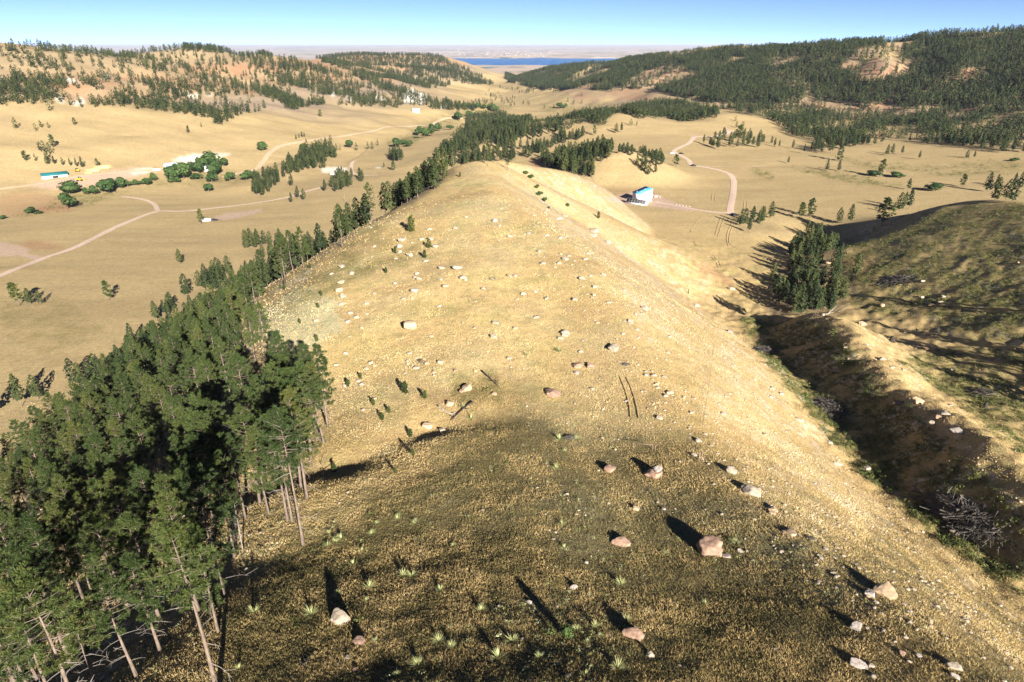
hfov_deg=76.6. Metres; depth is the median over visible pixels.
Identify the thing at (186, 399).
pine tree
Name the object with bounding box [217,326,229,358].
pine tree
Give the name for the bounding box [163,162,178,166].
house
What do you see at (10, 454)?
pine tree
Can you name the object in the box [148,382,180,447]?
pine tree
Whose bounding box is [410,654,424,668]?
yucca
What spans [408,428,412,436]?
young pine
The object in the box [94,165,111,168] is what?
log stack
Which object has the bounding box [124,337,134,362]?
pine tree
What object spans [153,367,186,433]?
pine tree
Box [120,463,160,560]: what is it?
pine tree
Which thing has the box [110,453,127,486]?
pine tree
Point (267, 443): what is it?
pine tree
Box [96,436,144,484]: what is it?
pine tree
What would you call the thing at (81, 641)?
pine tree
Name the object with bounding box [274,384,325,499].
pine tree
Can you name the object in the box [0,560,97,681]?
pine tree
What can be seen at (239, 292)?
pine tree
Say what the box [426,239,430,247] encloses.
young pine
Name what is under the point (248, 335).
pine tree
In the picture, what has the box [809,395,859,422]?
branch pile
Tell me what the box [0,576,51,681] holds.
pine tree
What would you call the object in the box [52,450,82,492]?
pine tree
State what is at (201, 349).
pine tree
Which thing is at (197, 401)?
pine tree
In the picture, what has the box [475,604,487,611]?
yucca
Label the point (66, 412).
pine tree
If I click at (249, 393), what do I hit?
pine tree
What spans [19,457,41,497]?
pine tree
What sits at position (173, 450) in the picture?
pine tree
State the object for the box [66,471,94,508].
pine tree
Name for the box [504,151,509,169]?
pine tree
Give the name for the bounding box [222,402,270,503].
pine tree
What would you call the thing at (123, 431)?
pine tree
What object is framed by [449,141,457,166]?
pine tree
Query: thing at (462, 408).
dead branch
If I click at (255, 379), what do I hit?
pine tree
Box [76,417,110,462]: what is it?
pine tree
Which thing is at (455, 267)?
boulder
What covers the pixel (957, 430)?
boulder
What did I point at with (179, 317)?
pine tree
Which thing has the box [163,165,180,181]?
broadleaf tree
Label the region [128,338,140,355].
pine tree
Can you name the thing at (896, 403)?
boulder
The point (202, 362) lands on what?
pine tree
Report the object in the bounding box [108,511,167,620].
pine tree
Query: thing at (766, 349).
branch pile
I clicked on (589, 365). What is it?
boulder
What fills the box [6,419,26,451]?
pine tree
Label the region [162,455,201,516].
pine tree
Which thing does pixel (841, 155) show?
pine tree
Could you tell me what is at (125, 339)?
pine tree
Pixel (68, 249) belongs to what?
road
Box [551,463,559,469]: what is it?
yucca
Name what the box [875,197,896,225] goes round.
pine tree
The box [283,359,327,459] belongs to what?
pine tree
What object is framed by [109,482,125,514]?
pine tree
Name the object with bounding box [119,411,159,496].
pine tree
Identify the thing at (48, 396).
pine tree
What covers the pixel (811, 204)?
pine tree
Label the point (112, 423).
pine tree
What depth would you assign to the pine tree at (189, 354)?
133.05 m
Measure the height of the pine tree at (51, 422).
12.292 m
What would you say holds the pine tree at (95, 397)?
on the ground at (76, 317)
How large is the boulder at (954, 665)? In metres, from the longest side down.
1.300 x 0.780 x 0.562 m
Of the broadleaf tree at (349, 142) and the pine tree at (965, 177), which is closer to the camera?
the pine tree at (965, 177)
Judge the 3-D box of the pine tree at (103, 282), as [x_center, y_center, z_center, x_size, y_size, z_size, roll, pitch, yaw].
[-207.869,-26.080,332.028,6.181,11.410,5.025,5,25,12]
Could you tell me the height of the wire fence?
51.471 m
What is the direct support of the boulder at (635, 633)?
on the ground at (76, 317)
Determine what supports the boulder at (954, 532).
on the ground at (76, 317)
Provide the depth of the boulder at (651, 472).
94.72 m
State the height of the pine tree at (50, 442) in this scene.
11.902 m
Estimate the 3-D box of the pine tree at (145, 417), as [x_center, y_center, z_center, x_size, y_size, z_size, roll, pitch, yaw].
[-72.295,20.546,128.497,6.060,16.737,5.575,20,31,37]
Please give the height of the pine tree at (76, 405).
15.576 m
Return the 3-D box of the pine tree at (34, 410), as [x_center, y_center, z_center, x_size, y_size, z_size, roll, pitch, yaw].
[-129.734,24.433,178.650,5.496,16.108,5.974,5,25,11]
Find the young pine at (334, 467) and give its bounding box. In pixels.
[331,462,336,471]
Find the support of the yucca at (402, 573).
on the ground at (76, 317)
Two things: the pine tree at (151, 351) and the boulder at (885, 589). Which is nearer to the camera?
the boulder at (885, 589)
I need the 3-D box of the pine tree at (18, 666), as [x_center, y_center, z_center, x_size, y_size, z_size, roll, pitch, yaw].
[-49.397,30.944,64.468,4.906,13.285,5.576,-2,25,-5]
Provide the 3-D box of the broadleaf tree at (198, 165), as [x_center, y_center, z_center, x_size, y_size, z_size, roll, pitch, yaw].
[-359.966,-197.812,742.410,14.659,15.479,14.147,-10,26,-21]
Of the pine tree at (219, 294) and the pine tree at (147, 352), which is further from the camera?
the pine tree at (219, 294)
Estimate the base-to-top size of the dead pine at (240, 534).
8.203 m
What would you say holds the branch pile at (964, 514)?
on the ground at (76, 317)
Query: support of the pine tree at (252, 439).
on the ground at (76, 317)
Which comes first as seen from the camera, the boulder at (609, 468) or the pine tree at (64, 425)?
the boulder at (609, 468)
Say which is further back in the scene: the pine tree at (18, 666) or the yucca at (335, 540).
the yucca at (335, 540)
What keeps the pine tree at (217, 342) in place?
on the ground at (76, 317)
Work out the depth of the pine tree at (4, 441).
183.80 m
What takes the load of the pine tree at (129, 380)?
on the ground at (76, 317)
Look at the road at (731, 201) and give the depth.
578.56 m
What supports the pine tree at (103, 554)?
on the ground at (76, 317)
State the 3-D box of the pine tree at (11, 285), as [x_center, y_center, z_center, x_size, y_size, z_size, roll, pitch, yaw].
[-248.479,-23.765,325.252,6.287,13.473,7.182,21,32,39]
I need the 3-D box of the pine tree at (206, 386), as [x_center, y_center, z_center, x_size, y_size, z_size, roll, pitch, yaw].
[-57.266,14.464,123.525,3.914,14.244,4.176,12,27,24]
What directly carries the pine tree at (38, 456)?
on the ground at (76, 317)
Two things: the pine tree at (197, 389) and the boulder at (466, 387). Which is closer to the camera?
the pine tree at (197, 389)
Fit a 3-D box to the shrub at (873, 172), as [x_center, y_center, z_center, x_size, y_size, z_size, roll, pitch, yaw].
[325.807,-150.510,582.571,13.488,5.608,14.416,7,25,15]
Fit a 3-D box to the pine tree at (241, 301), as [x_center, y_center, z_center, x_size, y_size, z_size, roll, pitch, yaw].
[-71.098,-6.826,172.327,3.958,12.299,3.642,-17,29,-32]
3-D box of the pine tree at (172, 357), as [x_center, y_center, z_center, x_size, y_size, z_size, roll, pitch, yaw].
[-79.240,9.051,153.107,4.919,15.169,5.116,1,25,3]
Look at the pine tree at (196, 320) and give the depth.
156.35 m
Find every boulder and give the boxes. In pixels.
[330,607,350,625]
[335,287,342,291]
[353,635,365,645]
[398,237,406,241]
[403,320,416,329]
[410,288,418,292]
[422,422,432,429]
[445,400,453,405]
[452,265,461,269]
[462,384,471,391]
[545,388,560,396]
[561,329,569,334]
[569,584,577,589]
[572,363,581,367]
[586,362,593,367]
[589,228,598,232]
[604,464,615,472]
[608,343,618,351]
[611,536,631,546]
[622,627,644,641]
[632,505,639,510]
[641,305,648,311]
[644,465,661,478]
[646,650,654,658]
[696,535,722,556]
[722,553,730,557]
[725,466,737,473]
[741,484,760,496]
[767,506,777,512]
[782,528,796,535]
[849,621,861,630]
[849,657,868,669]
[858,321,866,325]
[862,466,870,470]
[864,588,874,598]
[868,662,874,667]
[872,581,897,599]
[892,400,902,405]
[899,650,905,656]
[912,396,924,403]
[938,410,950,414]
[944,662,962,670]
[949,427,963,434]
[949,529,958,535]
[949,672,959,679]
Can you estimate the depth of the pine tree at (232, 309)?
180.66 m
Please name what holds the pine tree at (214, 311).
on the ground at (76, 317)
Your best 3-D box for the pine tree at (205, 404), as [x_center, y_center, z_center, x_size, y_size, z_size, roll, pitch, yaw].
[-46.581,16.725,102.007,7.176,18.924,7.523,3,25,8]
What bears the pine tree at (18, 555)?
on the ground at (76, 317)
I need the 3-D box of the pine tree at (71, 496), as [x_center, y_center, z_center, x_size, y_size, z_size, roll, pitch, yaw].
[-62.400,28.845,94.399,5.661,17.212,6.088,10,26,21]
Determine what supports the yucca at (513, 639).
on the ground at (76, 317)
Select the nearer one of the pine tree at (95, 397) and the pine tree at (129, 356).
the pine tree at (95, 397)
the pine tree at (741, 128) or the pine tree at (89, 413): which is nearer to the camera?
the pine tree at (89, 413)
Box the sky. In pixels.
[0,0,1023,44]
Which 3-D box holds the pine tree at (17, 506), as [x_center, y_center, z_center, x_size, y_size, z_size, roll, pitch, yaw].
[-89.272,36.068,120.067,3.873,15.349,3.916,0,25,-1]
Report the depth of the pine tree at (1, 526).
109.32 m
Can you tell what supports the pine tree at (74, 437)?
on the ground at (76, 317)
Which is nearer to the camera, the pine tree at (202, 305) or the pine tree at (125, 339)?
the pine tree at (202, 305)
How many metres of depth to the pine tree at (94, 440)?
114.39 m
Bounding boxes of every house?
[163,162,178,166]
[412,108,419,112]
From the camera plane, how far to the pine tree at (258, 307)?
148.00 m
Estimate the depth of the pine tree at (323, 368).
114.23 m
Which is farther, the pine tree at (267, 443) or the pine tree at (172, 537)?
the pine tree at (267, 443)
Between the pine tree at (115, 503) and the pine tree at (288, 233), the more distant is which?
the pine tree at (288, 233)
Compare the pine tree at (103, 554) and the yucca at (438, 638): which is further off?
the pine tree at (103, 554)
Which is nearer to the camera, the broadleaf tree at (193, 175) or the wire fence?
the wire fence
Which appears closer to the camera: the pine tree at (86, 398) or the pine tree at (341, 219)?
the pine tree at (86, 398)
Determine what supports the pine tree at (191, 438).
on the ground at (76, 317)
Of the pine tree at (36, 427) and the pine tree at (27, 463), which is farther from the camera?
the pine tree at (36, 427)
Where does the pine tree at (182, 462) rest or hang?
on the ground at (76, 317)
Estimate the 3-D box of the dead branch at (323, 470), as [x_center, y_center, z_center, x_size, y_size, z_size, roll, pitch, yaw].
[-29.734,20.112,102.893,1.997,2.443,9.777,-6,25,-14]
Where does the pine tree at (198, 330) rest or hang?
on the ground at (76, 317)
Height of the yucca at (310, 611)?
0.902 m
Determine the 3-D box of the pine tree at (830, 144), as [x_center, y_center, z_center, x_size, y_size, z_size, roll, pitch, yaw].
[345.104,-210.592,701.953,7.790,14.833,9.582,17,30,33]
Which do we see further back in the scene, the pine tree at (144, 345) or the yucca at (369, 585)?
the pine tree at (144, 345)
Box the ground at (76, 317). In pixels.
[0,31,1023,681]
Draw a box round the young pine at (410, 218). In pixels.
[407,214,414,231]
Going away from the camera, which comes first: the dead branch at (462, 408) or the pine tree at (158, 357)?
the dead branch at (462, 408)
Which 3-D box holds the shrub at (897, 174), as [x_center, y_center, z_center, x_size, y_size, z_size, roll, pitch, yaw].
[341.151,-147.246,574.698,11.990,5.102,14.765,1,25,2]
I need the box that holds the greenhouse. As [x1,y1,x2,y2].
[626,198,647,204]
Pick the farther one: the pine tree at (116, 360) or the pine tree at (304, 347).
the pine tree at (116, 360)
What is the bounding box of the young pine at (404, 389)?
[401,381,407,393]
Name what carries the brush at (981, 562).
on the ground at (76, 317)
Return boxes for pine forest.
[0,24,1023,479]
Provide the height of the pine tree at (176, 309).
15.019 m
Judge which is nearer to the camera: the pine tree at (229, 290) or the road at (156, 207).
the pine tree at (229, 290)
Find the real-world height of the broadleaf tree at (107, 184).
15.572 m
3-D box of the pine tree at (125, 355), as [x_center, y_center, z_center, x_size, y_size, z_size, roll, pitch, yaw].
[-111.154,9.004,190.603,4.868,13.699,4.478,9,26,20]
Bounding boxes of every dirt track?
[0,168,162,189]
[221,117,472,176]
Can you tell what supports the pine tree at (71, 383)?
on the ground at (76, 317)
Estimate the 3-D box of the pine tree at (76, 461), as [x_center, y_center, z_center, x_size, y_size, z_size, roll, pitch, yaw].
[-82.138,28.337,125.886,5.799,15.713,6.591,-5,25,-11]
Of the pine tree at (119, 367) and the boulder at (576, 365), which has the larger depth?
the pine tree at (119, 367)
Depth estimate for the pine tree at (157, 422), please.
133.48 m
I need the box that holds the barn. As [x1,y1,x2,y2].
[632,186,652,201]
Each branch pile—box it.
[561,435,574,440]
[751,345,779,354]
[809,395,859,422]
[877,273,925,288]
[898,482,1023,558]
[926,328,940,338]
[966,387,1002,397]
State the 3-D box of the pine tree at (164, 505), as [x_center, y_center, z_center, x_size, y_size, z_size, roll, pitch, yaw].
[-32.680,21.230,64.150,6.093,16.364,5.666,22,33,40]
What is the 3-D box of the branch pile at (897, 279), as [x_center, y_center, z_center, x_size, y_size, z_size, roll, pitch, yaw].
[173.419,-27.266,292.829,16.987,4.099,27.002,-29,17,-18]
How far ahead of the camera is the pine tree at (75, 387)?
174.47 m
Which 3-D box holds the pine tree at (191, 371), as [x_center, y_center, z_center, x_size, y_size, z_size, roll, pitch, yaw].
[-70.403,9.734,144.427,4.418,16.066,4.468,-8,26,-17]
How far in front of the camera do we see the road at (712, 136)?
809.62 m
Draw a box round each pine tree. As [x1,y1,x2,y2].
[0,432,17,462]
[0,457,11,478]
[0,466,16,504]
[0,471,27,510]
[0,487,18,536]
[0,503,18,563]
[0,503,20,544]
[0,524,10,571]
[0,530,11,578]
[0,540,76,666]
[0,548,18,606]
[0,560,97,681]
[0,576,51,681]
[0,583,42,681]
[0,599,39,681]
[0,610,50,681]
[3,542,46,604]
[4,450,27,500]
[4,510,49,588]
[6,281,23,305]
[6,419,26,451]
[6,464,28,509]
[7,453,33,497]
[9,505,77,611]
[13,502,32,538]
[14,420,41,464]
[16,448,35,490]
[18,553,60,622]
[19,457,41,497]
[20,429,44,483]
[21,150,28,159]
[22,527,61,592]
[24,477,49,520]
[25,405,49,441]
[26,457,42,495]
[28,430,54,464]
[29,492,46,521]
[31,424,45,455]
[32,408,48,443]
[34,452,50,475]
[34,461,74,515]
[35,413,52,439]
[37,495,87,600]
[38,457,49,482]
[40,457,86,527]
[40,486,76,558]
[40,522,68,580]
[41,391,55,418]
[42,436,59,458]
[45,413,64,450]
[46,473,87,532]
[47,448,60,467]
[48,134,54,145]
[48,592,112,681]
[50,473,82,527]
[51,393,70,436]
[51,399,80,447]
[52,432,78,471]
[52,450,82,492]
[53,488,102,573]
[54,423,79,470]
[55,391,72,421]
[60,399,75,430]
[60,419,89,478]
[63,425,84,459]
[63,527,93,595]
[66,453,98,507]
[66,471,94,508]
[67,381,82,401]
[69,384,83,415]
[71,402,86,435]
[73,438,90,473]
[74,393,96,419]
[75,374,92,391]
[75,511,142,615]
[75,570,142,678]
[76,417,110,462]
[77,392,109,438]
[78,477,117,553]
[80,380,101,429]
[80,409,105,436]
[81,431,117,508]
[82,452,101,492]
[86,448,117,524]
[86,469,149,570]
[87,377,108,417]
[87,518,117,589]
[88,379,109,426]
[88,391,109,448]
[93,360,106,383]
[96,436,118,495]
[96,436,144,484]
[99,353,113,380]
[99,366,118,398]
[99,384,121,431]
[100,417,139,469]
[101,280,111,299]
[101,397,133,442]
[104,396,121,430]
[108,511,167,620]
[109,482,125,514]
[110,372,139,428]
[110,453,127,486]
[111,356,125,379]
[112,551,167,652]
[113,374,123,397]
[114,363,127,390]
[114,487,141,553]
[118,391,147,459]
[118,461,150,536]
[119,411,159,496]
[119,428,151,470]
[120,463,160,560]
[121,335,137,356]
[122,351,139,394]
[122,377,139,411]
[123,350,135,372]
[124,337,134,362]
[125,467,172,569]
[126,362,142,405]
[127,360,150,410]
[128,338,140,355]
[129,363,153,409]
[131,409,159,477]
[133,343,154,373]
[134,462,162,549]
[136,374,172,441]
[137,396,156,428]
[138,342,155,364]
[139,359,152,405]
[141,348,160,382]
[141,517,236,681]
[145,350,157,375]
[145,471,196,568]
[146,413,166,463]
[146,488,211,612]
[148,320,161,360]
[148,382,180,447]
[150,327,164,349]
[151,326,164,348]
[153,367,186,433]
[154,344,172,373]
[154,350,168,387]
[160,393,183,441]
[161,321,172,351]
[161,339,176,372]
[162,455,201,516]
[163,358,178,393]
[163,432,195,502]
[165,351,185,400]
[166,467,214,594]
[167,335,184,388]
[167,453,210,520]
[168,324,185,369]
[168,405,200,489]
[169,394,189,441]
[171,305,183,326]
[171,313,190,344]
[172,325,189,361]
[172,333,188,381]
[173,348,216,395]
[174,462,255,596]
[176,339,190,362]
[177,432,218,517]
[182,390,219,458]
[182,409,238,512]
[183,356,203,397]
[184,316,196,343]
[184,397,237,493]
[184,518,226,632]
[186,393,222,492]
[188,318,202,341]
[188,387,223,432]
[190,326,210,360]
[190,339,210,380]
[193,340,222,393]
[195,292,207,317]
[195,301,211,322]
[195,353,224,431]
[196,208,203,223]
[198,302,207,327]
[198,309,219,338]
[201,316,216,355]
[201,323,224,381]
[202,291,216,320]
[202,383,221,423]
[203,444,242,537]
[203,450,242,557]
[205,284,218,323]
[207,361,227,409]
[208,337,236,410]
[209,304,230,359]
[211,431,253,519]
[214,290,226,322]
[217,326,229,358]
[219,353,262,427]
[220,303,233,338]
[220,321,233,349]
[222,285,241,342]
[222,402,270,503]
[223,332,248,380]
[224,297,239,326]
[227,273,236,297]
[227,311,242,342]
[230,343,251,387]
[231,275,243,313]
[233,385,262,461]
[234,280,245,317]
[235,276,255,324]
[236,294,250,331]
[240,305,260,365]
[241,422,276,514]
[243,263,258,303]
[245,374,272,453]
[249,301,270,361]
[251,409,301,520]
[253,249,265,286]
[253,359,301,454]
[253,400,281,468]
[256,405,319,545]
[256,417,300,522]
[264,330,302,387]
[264,352,299,395]
[266,365,318,477]
[269,375,290,446]
[270,377,315,488]
[273,238,288,277]
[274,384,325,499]
[276,234,290,274]
[276,363,300,431]
[281,229,294,272]
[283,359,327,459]
[292,342,325,432]
[295,226,306,266]
[302,361,324,442]
[307,343,336,426]
[332,207,345,246]
[363,182,375,224]
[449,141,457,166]
[484,141,491,165]
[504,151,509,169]
[672,154,680,164]
[736,124,745,138]
[798,202,806,219]
[808,197,816,216]
[827,140,834,151]
[835,145,844,160]
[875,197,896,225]
[878,159,887,175]
[959,173,968,184]
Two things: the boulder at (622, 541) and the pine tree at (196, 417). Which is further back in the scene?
the pine tree at (196, 417)
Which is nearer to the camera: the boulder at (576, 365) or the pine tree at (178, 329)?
the boulder at (576, 365)
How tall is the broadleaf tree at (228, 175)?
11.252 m
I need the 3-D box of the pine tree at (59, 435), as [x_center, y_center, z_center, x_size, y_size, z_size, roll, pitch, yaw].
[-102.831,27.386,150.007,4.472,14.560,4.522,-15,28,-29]
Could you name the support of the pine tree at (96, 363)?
on the ground at (76, 317)
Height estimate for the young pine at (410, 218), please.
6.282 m
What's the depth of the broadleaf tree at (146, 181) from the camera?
692.00 m
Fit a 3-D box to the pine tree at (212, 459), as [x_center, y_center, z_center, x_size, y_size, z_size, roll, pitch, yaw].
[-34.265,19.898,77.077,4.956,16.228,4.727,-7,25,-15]
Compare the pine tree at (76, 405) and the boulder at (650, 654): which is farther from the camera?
the pine tree at (76, 405)
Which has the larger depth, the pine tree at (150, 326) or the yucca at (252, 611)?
the pine tree at (150, 326)
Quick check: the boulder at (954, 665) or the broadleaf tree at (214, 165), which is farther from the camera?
the broadleaf tree at (214, 165)
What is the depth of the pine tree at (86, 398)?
151.72 m
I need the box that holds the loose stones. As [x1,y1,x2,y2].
[8,160,1023,681]
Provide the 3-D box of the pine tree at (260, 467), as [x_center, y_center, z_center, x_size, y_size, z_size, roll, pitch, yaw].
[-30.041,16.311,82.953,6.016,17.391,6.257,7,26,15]
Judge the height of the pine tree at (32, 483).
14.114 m
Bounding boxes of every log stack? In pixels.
[85,168,101,171]
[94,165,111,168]
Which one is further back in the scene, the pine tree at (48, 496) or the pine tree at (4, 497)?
the pine tree at (4, 497)
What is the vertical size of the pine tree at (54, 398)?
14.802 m
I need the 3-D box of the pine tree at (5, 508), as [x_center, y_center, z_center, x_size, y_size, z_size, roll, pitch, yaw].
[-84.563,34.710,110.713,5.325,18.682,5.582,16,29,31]
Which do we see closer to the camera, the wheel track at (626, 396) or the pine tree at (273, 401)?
the pine tree at (273, 401)
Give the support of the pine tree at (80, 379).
on the ground at (76, 317)
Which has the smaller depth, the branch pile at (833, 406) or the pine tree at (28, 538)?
the pine tree at (28, 538)
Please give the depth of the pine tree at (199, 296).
200.74 m
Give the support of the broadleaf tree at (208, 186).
on the ground at (76, 317)
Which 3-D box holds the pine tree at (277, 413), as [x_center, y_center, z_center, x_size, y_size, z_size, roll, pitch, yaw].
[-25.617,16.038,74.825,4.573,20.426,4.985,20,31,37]
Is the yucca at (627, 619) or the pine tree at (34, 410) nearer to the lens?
the yucca at (627, 619)
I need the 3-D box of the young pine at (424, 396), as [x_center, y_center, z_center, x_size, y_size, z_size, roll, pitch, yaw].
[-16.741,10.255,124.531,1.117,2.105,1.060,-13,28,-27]
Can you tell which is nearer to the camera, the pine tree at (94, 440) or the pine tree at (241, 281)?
the pine tree at (94, 440)
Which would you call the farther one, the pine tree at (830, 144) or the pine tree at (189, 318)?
the pine tree at (830, 144)
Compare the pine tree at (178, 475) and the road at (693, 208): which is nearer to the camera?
the pine tree at (178, 475)
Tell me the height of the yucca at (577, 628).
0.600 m
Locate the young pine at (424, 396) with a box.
[422,390,426,398]
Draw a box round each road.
[0,187,321,276]
[122,196,159,210]
[350,161,368,175]
[656,201,732,213]
[672,137,736,215]
[695,131,729,136]
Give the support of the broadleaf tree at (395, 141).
on the ground at (76, 317)
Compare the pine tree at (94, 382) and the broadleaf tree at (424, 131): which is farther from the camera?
the broadleaf tree at (424, 131)
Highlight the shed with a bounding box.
[40,171,67,179]
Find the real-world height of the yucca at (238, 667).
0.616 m
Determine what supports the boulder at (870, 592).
on the ground at (76, 317)
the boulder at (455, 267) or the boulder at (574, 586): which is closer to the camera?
the boulder at (574, 586)
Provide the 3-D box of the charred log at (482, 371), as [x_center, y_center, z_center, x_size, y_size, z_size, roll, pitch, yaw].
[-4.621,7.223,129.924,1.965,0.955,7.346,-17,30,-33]
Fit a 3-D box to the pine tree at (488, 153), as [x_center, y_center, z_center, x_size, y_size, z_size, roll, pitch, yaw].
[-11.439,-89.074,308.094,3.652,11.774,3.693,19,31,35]
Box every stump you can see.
[889,336,895,342]
[981,402,988,408]
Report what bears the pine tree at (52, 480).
on the ground at (76, 317)
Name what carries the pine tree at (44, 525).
on the ground at (76, 317)
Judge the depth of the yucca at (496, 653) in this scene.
53.02 m
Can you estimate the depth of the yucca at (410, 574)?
67.97 m
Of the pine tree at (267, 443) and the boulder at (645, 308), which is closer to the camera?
the pine tree at (267, 443)
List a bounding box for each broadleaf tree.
[23,206,34,212]
[56,179,80,193]
[57,192,76,208]
[82,187,89,193]
[89,185,98,193]
[96,178,116,192]
[115,177,125,188]
[132,179,140,185]
[141,178,151,184]
[149,172,156,179]
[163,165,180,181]
[172,176,180,182]
[175,162,190,178]
[189,173,202,179]
[190,161,203,173]
[195,150,220,165]
[203,183,212,190]
[205,158,221,173]
[205,172,217,182]
[220,157,227,166]
[224,172,234,179]
[239,170,250,179]
[256,141,267,149]
[345,140,352,147]
[392,138,401,145]
[404,140,412,146]
[414,126,421,133]
[419,127,429,134]
[427,124,434,135]
[435,123,441,130]
[454,111,462,120]
[490,104,499,109]
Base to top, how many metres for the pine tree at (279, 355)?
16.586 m
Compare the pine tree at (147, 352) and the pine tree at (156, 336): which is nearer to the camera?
the pine tree at (147, 352)
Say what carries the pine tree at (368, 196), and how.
on the ground at (76, 317)
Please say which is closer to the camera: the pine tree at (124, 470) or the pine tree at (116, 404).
the pine tree at (124, 470)
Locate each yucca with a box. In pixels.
[233,663,243,671]
[248,603,259,617]
[303,604,318,617]
[332,537,341,544]
[361,579,374,590]
[397,568,405,577]
[405,570,415,577]
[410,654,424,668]
[429,632,445,643]
[436,585,445,591]
[447,641,456,649]
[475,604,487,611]
[491,645,506,661]
[503,633,521,643]
[535,652,544,659]
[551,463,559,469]
[555,433,564,441]
[572,624,580,632]
[591,620,601,628]
[608,656,625,669]
[616,577,626,586]
[621,614,632,623]
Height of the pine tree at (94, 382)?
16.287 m
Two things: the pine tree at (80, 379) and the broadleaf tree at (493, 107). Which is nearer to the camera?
the pine tree at (80, 379)
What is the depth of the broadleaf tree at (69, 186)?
648.91 m
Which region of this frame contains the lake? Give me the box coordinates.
[453,57,616,64]
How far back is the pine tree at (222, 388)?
138.90 m
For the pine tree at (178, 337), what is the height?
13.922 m
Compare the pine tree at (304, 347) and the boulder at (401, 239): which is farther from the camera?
the boulder at (401, 239)
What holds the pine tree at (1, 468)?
on the ground at (76, 317)
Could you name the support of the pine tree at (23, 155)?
on the ground at (76, 317)
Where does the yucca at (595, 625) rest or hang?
on the ground at (76, 317)
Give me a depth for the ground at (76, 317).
198.88 m
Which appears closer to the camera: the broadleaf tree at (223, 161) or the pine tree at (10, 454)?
the pine tree at (10, 454)
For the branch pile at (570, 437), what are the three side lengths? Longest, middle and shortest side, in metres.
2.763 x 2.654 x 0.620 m
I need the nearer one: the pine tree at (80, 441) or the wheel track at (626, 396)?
the wheel track at (626, 396)
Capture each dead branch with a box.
[319,456,328,480]
[452,401,472,417]
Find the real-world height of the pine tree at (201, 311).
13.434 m
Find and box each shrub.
[561,623,573,638]
[867,170,883,175]
[891,171,906,176]
[923,182,943,190]
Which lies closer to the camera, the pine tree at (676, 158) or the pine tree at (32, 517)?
the pine tree at (32, 517)
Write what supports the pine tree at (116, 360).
on the ground at (76, 317)
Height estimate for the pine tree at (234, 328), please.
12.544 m
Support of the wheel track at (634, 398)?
on the ground at (76, 317)
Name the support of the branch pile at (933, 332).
on the ground at (76, 317)
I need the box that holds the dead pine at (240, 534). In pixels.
[233,505,244,551]
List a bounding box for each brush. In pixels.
[5,202,1023,636]
[17,101,1018,241]
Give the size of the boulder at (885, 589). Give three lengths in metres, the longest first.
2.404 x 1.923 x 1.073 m
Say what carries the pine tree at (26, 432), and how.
on the ground at (76, 317)
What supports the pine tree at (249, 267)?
on the ground at (76, 317)
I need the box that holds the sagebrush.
[51,203,1020,681]
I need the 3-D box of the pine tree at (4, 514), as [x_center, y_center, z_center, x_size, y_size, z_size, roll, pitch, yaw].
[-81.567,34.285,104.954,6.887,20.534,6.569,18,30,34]
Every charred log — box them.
[301,650,314,666]
[481,370,498,385]
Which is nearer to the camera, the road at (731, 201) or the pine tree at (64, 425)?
the pine tree at (64, 425)
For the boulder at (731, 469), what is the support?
on the ground at (76, 317)
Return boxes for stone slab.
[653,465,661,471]
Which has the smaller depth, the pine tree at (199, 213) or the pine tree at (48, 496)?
the pine tree at (48, 496)
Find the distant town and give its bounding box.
[432,50,566,55]
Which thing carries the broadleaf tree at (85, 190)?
on the ground at (76, 317)
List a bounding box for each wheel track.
[619,376,630,416]
[626,377,638,417]
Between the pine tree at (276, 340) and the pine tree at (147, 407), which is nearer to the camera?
the pine tree at (276, 340)
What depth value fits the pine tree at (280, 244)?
223.60 m
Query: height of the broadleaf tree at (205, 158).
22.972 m
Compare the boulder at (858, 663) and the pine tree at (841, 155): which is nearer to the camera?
the boulder at (858, 663)
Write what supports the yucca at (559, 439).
on the ground at (76, 317)
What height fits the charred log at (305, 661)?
0.766 m
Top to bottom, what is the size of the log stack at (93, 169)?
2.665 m
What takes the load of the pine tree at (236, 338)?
on the ground at (76, 317)
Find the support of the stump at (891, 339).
on the ground at (76, 317)
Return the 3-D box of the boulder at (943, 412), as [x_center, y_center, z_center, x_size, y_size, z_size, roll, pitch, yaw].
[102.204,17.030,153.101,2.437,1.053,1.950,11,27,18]
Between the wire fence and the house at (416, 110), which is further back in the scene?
the house at (416, 110)
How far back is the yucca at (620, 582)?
66.56 m
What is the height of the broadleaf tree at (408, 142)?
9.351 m
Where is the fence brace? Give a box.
[633,442,655,450]
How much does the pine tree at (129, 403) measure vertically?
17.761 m
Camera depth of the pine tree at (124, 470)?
100.31 m
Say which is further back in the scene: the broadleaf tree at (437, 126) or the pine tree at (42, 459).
the broadleaf tree at (437, 126)
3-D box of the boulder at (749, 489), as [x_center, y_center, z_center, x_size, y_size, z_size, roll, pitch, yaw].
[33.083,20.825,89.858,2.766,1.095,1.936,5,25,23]
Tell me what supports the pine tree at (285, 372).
on the ground at (76, 317)
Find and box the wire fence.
[698,293,717,462]
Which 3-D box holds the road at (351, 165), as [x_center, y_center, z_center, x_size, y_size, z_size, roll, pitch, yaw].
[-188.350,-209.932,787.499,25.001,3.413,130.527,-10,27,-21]
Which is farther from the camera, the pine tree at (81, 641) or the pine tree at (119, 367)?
the pine tree at (119, 367)
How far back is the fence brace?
103.81 m
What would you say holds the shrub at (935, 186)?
on the ground at (76, 317)
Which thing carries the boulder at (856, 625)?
on the ground at (76, 317)

